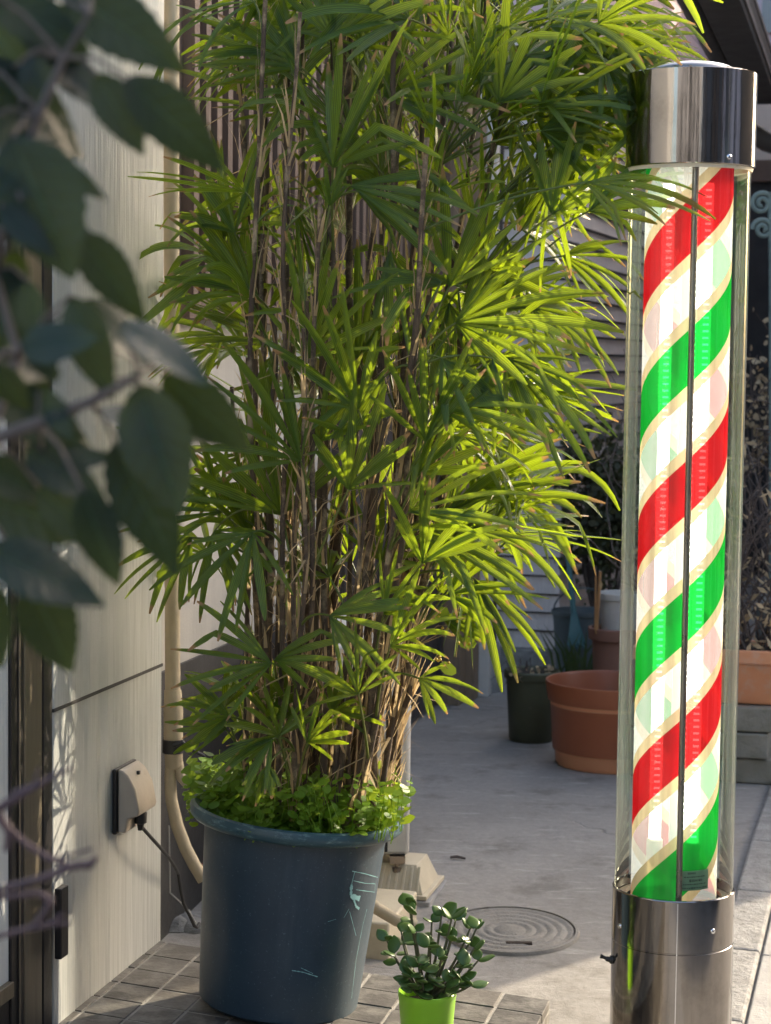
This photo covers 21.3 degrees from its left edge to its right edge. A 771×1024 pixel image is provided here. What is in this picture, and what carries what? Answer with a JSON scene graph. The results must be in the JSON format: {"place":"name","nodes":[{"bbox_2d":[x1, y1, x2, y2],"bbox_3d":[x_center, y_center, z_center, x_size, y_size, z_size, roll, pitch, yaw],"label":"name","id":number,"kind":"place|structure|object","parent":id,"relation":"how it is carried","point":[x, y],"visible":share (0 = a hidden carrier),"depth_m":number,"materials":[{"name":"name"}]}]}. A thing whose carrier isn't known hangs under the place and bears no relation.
{"place":"outdoors","nodes":[
{"label":"outdoors","id":0,"kind":"place"},
{"bbox_2d":[59,941,549,1023],"bbox_3d":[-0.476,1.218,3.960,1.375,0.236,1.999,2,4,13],"label":"pavement","id":1,"kind":"structure","parent":0,"point":[132,997],"depth_m":4.46,"materials":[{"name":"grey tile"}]},
{"bbox_2d":[190,790,403,1023],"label":"planter tub","id":2,"kind":"object","parent":1,"relation":"on","point":[285,928],"visible":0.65,"depth_m":4.28,"materials":[{"name":"blue plastic"}]},
{"bbox_2d":[181,744,415,847],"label":"weeds","id":3,"kind":"object","parent":2,"relation":"in","point":[222,797],"visible":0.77,"depth_m":4.28,"materials":[{"name":"green plant"}]},
{"bbox_2d":[114,0,722,832],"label":"lady palm","id":4,"kind":"object","parent":2,"relation":"in","point":[296,696],"visible":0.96,"depth_m":4.20,"materials":[{"name":"plant"}]},
{"bbox_2d":[419,607,478,675],"bbox_3d":[0.141,0.280,4.433,0.152,0.149,0.027,1,4,0],"label":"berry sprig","id":5,"kind":"object","parent":4,"relation":"attached to","point":[449,668],"visible":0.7,"depth_m":4.43,"materials":[{"name":"green plant"}]},
{"bbox_2d":[398,988,455,1023],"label":"flower pot","id":6,"kind":"object","parent":1,"relation":"on","point":[414,1008],"visible":0.74,"depth_m":4.18,"materials":[{"name":"plastic"}]},
{"bbox_2d":[376,893,494,999],"bbox_3d":[0.102,0.899,4.211,0.245,0.227,0.165,1,4,0],"label":"jade plant","id":7,"kind":"object","parent":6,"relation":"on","point":[432,984],"visible":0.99,"depth_m":4.19,"materials":[{"name":"green plant"}]},
{"bbox_2d":[161,574,770,1023],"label":"ground","id":8,"kind":"structure","parent":0,"point":[521,824],"depth_m":6.44,"materials":[{"name":"concrete"}]},
{"bbox_2d":[0,766,98,938],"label":"bare twigs","id":9,"kind":"object","parent":8,"relation":"on","point":[14,798],"visible":1,"depth_m":1.44,"materials":[{"name":"grey wood"}]},
{"bbox_2d":[0,0,250,672],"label":"broadleaf shrub","id":10,"kind":"object","parent":8,"relation":"on","point":[51,492],"visible":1,"depth_m":1.32,"materials":[{"name":"green plant"}]},
{"bbox_2d":[169,915,186,932],"bbox_3d":[-0.567,1.137,5.599,0.104,0.060,0.096,-1,5,-25],"label":"stone","id":11,"kind":"object","parent":8,"relation":"on","point":[179,922],"visible":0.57,"depth_m":5.57,"materials":[{"name":"stone"}]},
{"bbox_2d":[182,912,200,917],"bbox_3d":[-0.537,1.130,5.644,0.079,0.048,0.076,2,5,23],"label":"stone","id":12,"kind":"object","parent":8,"relation":"on","point":[184,915],"visible":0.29,"depth_m":5.64,"materials":[{"name":"stone"}]},
{"bbox_2d":[184,917,200,933],"bbox_3d":[-0.521,1.137,5.597,0.102,0.060,0.090,2,5,19],"label":"stone","id":13,"kind":"object","parent":8,"relation":"on","point":[189,928],"visible":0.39,"depth_m":5.56,"materials":[{"name":"stone"}]},
{"bbox_2d":[0,0,499,1023],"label":"house","id":14,"kind":"structure","parent":8,"relation":"on","point":[96,718],"depth_m":4.56,"materials":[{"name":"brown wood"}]},
{"bbox_2d":[112,759,155,834],"bbox_3d":[-0.565,0.643,4.620,0.062,0.148,0.130,2,4,13],"label":"outlet cover","id":15,"kind":"object","parent":14,"relation":"attached to","point":[133,794],"visible":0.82,"depth_m":4.57,"materials":[{"name":"beige plastic"}]},
{"bbox_2d":[134,811,200,928],"bbox_3d":[-0.512,0.848,4.826,0.030,0.379,0.423,2,4,13],"label":"power cord","id":16,"kind":"object","parent":15,"relation":"hanging from","point":[140,821],"visible":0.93,"depth_m":4.79,"materials":[{"name":"black rubber"}]},
{"bbox_2d":[163,0,204,883],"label":"drain pipe","id":17,"kind":"object","parent":14,"relation":"attached to","point":[172,743],"visible":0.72,"depth_m":5.03,"materials":[{"name":"beige plastic"}]},
{"bbox_2d":[168,825,195,922],"bbox_3d":[-0.501,0.894,5.051,0.072,0.244,0.004,1,4,0],"label":"wire","id":18,"kind":"object","parent":17,"relation":"hanging from","point":[178,900],"visible":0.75,"depth_m":5.05,"materials":[{"name":"rubber"}]},
{"bbox_2d":[330,227,443,719],"bbox_3d":[0.035,-0.136,7.971,0.051,2.020,1.750,2,4,13],"label":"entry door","id":19,"kind":"structure","parent":14,"relation":"in","point":[437,643],"depth_m":7.83,"materials":[{"name":"wood"}]},
{"bbox_2d":[366,888,416,959],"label":"kerb block","id":20,"kind":"structure","parent":8,"relation":"on","point":[388,898],"depth_m":5.41,"materials":[{"name":"beige concrete"}]},
{"bbox_2d":[373,900,417,927],"bbox_3d":[0.001,0.999,5.139,0.160,0.111,0.032,1,4,0],"label":"drain hose","id":21,"kind":"object","parent":8,"relation":"on","point":[385,913],"visible":0.5,"depth_m":5.13,"materials":[{"name":"beige plastic"}]},
{"bbox_2d":[378,852,443,900],"bbox_3d":[-0.029,1.041,5.949,0.358,0.088,0.250,2,4,13],"label":"foot block","id":22,"kind":"object","parent":8,"relation":"on","point":[417,873],"depth_m":5.84,"materials":[{"name":"beige plastic"}]},
{"bbox_2d":[335,613,411,872],"bbox_3d":[-0.090,0.676,6.202,0.303,0.650,0.790,1,4,-2],"label":"air conditioner","id":23,"kind":"object","parent":22,"relation":"on","point":[397,849],"visible":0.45,"depth_m":5.83,"materials":[{"name":"beige metal"}]},
{"bbox_2d":[417,880,446,907],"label":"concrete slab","id":24,"kind":"structure","parent":8,"relation":"on","point":[428,902],"depth_m":5.83,"materials":[{"name":"grey concrete"}]},
{"bbox_2d":[450,855,465,858],"bbox_3d":[0.220,1.049,6.228,0.048,0.012,0.010,1,4,9],"label":"fallen twig","id":25,"kind":"object","parent":8,"relation":"on","point":[457,856],"visible":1,"depth_m":6.22,"materials":[{"name":"wood"}]},
{"bbox_2d":[491,1,503,692],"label":"downpipe","id":26,"kind":"object","parent":8,"relation":"on","point":[495,688],"visible":0.15,"depth_m":9.23,"materials":[{"name":"metal"}]},
{"bbox_2d":[443,906,579,955],"bbox_3d":[0.340,1.142,5.597,0.380,0.034,0.379,1,4,0],"label":"manhole cover","id":27,"kind":"object","parent":8,"relation":"on","point":[513,931],"visible":0.9,"depth_m":5.58,"materials":[{"name":"metal"}]},
{"bbox_2d":[504,665,560,743],"bbox_3d":[0.578,0.762,8.099,0.224,0.281,0.224,1,4,0],"label":"flower pot","id":28,"kind":"object","parent":8,"relation":"on","point":[529,712],"visible":0.73,"depth_m":8.02,"materials":[{"name":"plastic"}]},
{"bbox_2d":[492,657,553,685],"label":"dead stems","id":29,"kind":"object","parent":28,"relation":"in","point":[532,670],"visible":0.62,"depth_m":8.09,"materials":[{"name":"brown plant"}]},
{"bbox_2d":[539,626,592,671],"bbox_3d":[0.846,0.659,9.032,0.328,0.355,0.255,3,5,32],"label":"grassy plant","id":30,"kind":"object","parent":8,"relation":"on","point":[571,663],"visible":0.35,"depth_m":9.02,"materials":[{"name":"green plant"}]},
{"bbox_2d":[551,587,600,671],"bbox_3d":[0.895,0.571,9.388,0.276,0.474,0.276,1,4,0],"label":"bucket","id":31,"kind":"object","parent":8,"relation":"on","point":[561,618],"visible":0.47,"depth_m":9.30,"materials":[{"name":"plastic"}]},
{"bbox_2d":[565,537,584,648],"bbox_3d":[0.853,0.356,9.255,0.086,0.504,0.218,0,4,-3],"label":"broom","id":32,"kind":"object","parent":31,"relation":"in","point":[575,631],"visible":0.84,"depth_m":9.19,"materials":[{"name":"teal plastic"}]},
{"bbox_2d":[545,670,634,773],"bbox_3d":[0.847,0.783,7.640,0.506,0.314,0.506,1,4,0],"label":"flower pot","id":33,"kind":"object","parent":8,"relation":"on","point":[584,713],"visible":0.48,"depth_m":7.47,"materials":[{"name":"plastic"}]},
{"bbox_2d":[481,0,708,671],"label":"neighbour house","id":34,"kind":"structure","parent":8,"relation":"on","point":[596,227],"depth_m":10.31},
{"bbox_2d":[550,406,645,606],"bbox_3d":[1.040,0.027,9.805,0.557,1.066,0.484,1,4,0],"label":"shrub","id":35,"kind":"object","parent":8,"relation":"on","point":[594,523],"visible":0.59,"depth_m":9.73,"materials":[{"name":"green plant"}]},
{"bbox_2d":[588,624,637,670],"bbox_3d":[0.956,0.676,8.524,0.232,0.398,0.232,1,4,0],"label":"flower pot","id":36,"kind":"object","parent":8,"relation":"on","point":[605,647],"visible":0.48,"depth_m":8.43,"materials":[{"name":"brown plastic"}]},
{"bbox_2d":[600,590,637,629],"bbox_3d":[0.974,0.412,8.554,0.180,0.155,0.180,1,4,0],"label":"flower pot","id":37,"kind":"object","parent":36,"relation":"on","point":[610,609],"visible":0.59,"depth_m":8.49,"materials":[{"name":"white plastic"}]},
{"bbox_2d":[600,60,757,1023],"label":"barber pole","id":38,"kind":"object","parent":8,"relation":"on","point":[670,959],"visible":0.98,"depth_m":4.17,"materials":[{"name":"glass"}]},
{"bbox_2d":[630,702,770,783],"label":"concrete block","id":39,"kind":"structure","parent":8,"relation":"on","point":[753,761],"depth_m":7.30,"materials":[{"name":"grey concrete"}]},
{"bbox_2d":[633,640,770,704],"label":"trough","id":40,"kind":"object","parent":39,"relation":"on","point":[754,682],"visible":0.16,"depth_m":7.31,"materials":[{"name":"plastic"}]},
{"bbox_2d":[526,350,770,650],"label":"dried plant","id":41,"kind":"object","parent":40,"relation":"in","point":[746,643],"visible":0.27,"depth_m":7.35,"materials":[{"name":"brown plant"}]},
{"bbox_2d":[676,0,770,153],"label":"corner house","id":42,"kind":"structure","parent":8,"relation":"on","point":[735,34],"depth_m":8.93,"materials":[{"name":"grey"}]},
{"bbox_2d":[705,0,770,575],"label":"end house","id":43,"kind":"structure","parent":8,"relation":"on","point":[758,301],"depth_m":14.38,"materials":[{"name":"white"}]},
{"bbox_2d":[762,0,770,32],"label":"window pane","id":44,"kind":"structure","parent":43,"relation":"in","point":[766,4],"depth_m":14.16,"materials":[{"name":"blue glass"}]},
{"bbox_2d":[729,307,768,579],"bbox_3d":[1.771,-0.305,9.024,0.600,1.237,0.458,4,5,34],"label":"shrub","id":45,"kind":"object","parent":8,"relation":"on","point":[761,435],"visible":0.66,"depth_m":9.02,"materials":[{"name":"green plant"}]},
{"bbox_2d":[731,787,770,1023],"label":"kerb","id":46,"kind":"structure","parent":8,"relation":"on","point":[752,911],"depth_m":5.71,"materials":[{"name":"concrete"}]},
{"bbox_2d":[747,921,770,1023],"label":"slab","id":47,"kind":"object","parent":8,"relation":"on","point":[760,1011],"visible":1,"depth_m":5.14,"materials":[{"name":"concrete"}]},
{"bbox_2d":[750,190,770,596],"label":"iron scroll","id":48,"kind":"object","parent":8,"relation":"on","point":[766,208],"visible":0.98,"depth_m":8.53,"materials":[{"name":"metal"}]},
{"bbox_2d":[755,596,770,639],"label":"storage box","id":49,"kind":"object","parent":8,"relation":"on","point":[758,614],"visible":0.06,"depth_m":7.76,"materials":[{"name":"grey plastic"}]},
{"bbox_2d":[594,571,601,633],"bbox_3d":[0.872,0.373,8.429,0.031,0.258,0.017,-1,5,-24],"label":"garden stake","id":50,"kind":"object","parent":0,"point":[597,607],"visible":0.92,"depth_m":8.42,"materials":[{"name":"brown wood"}]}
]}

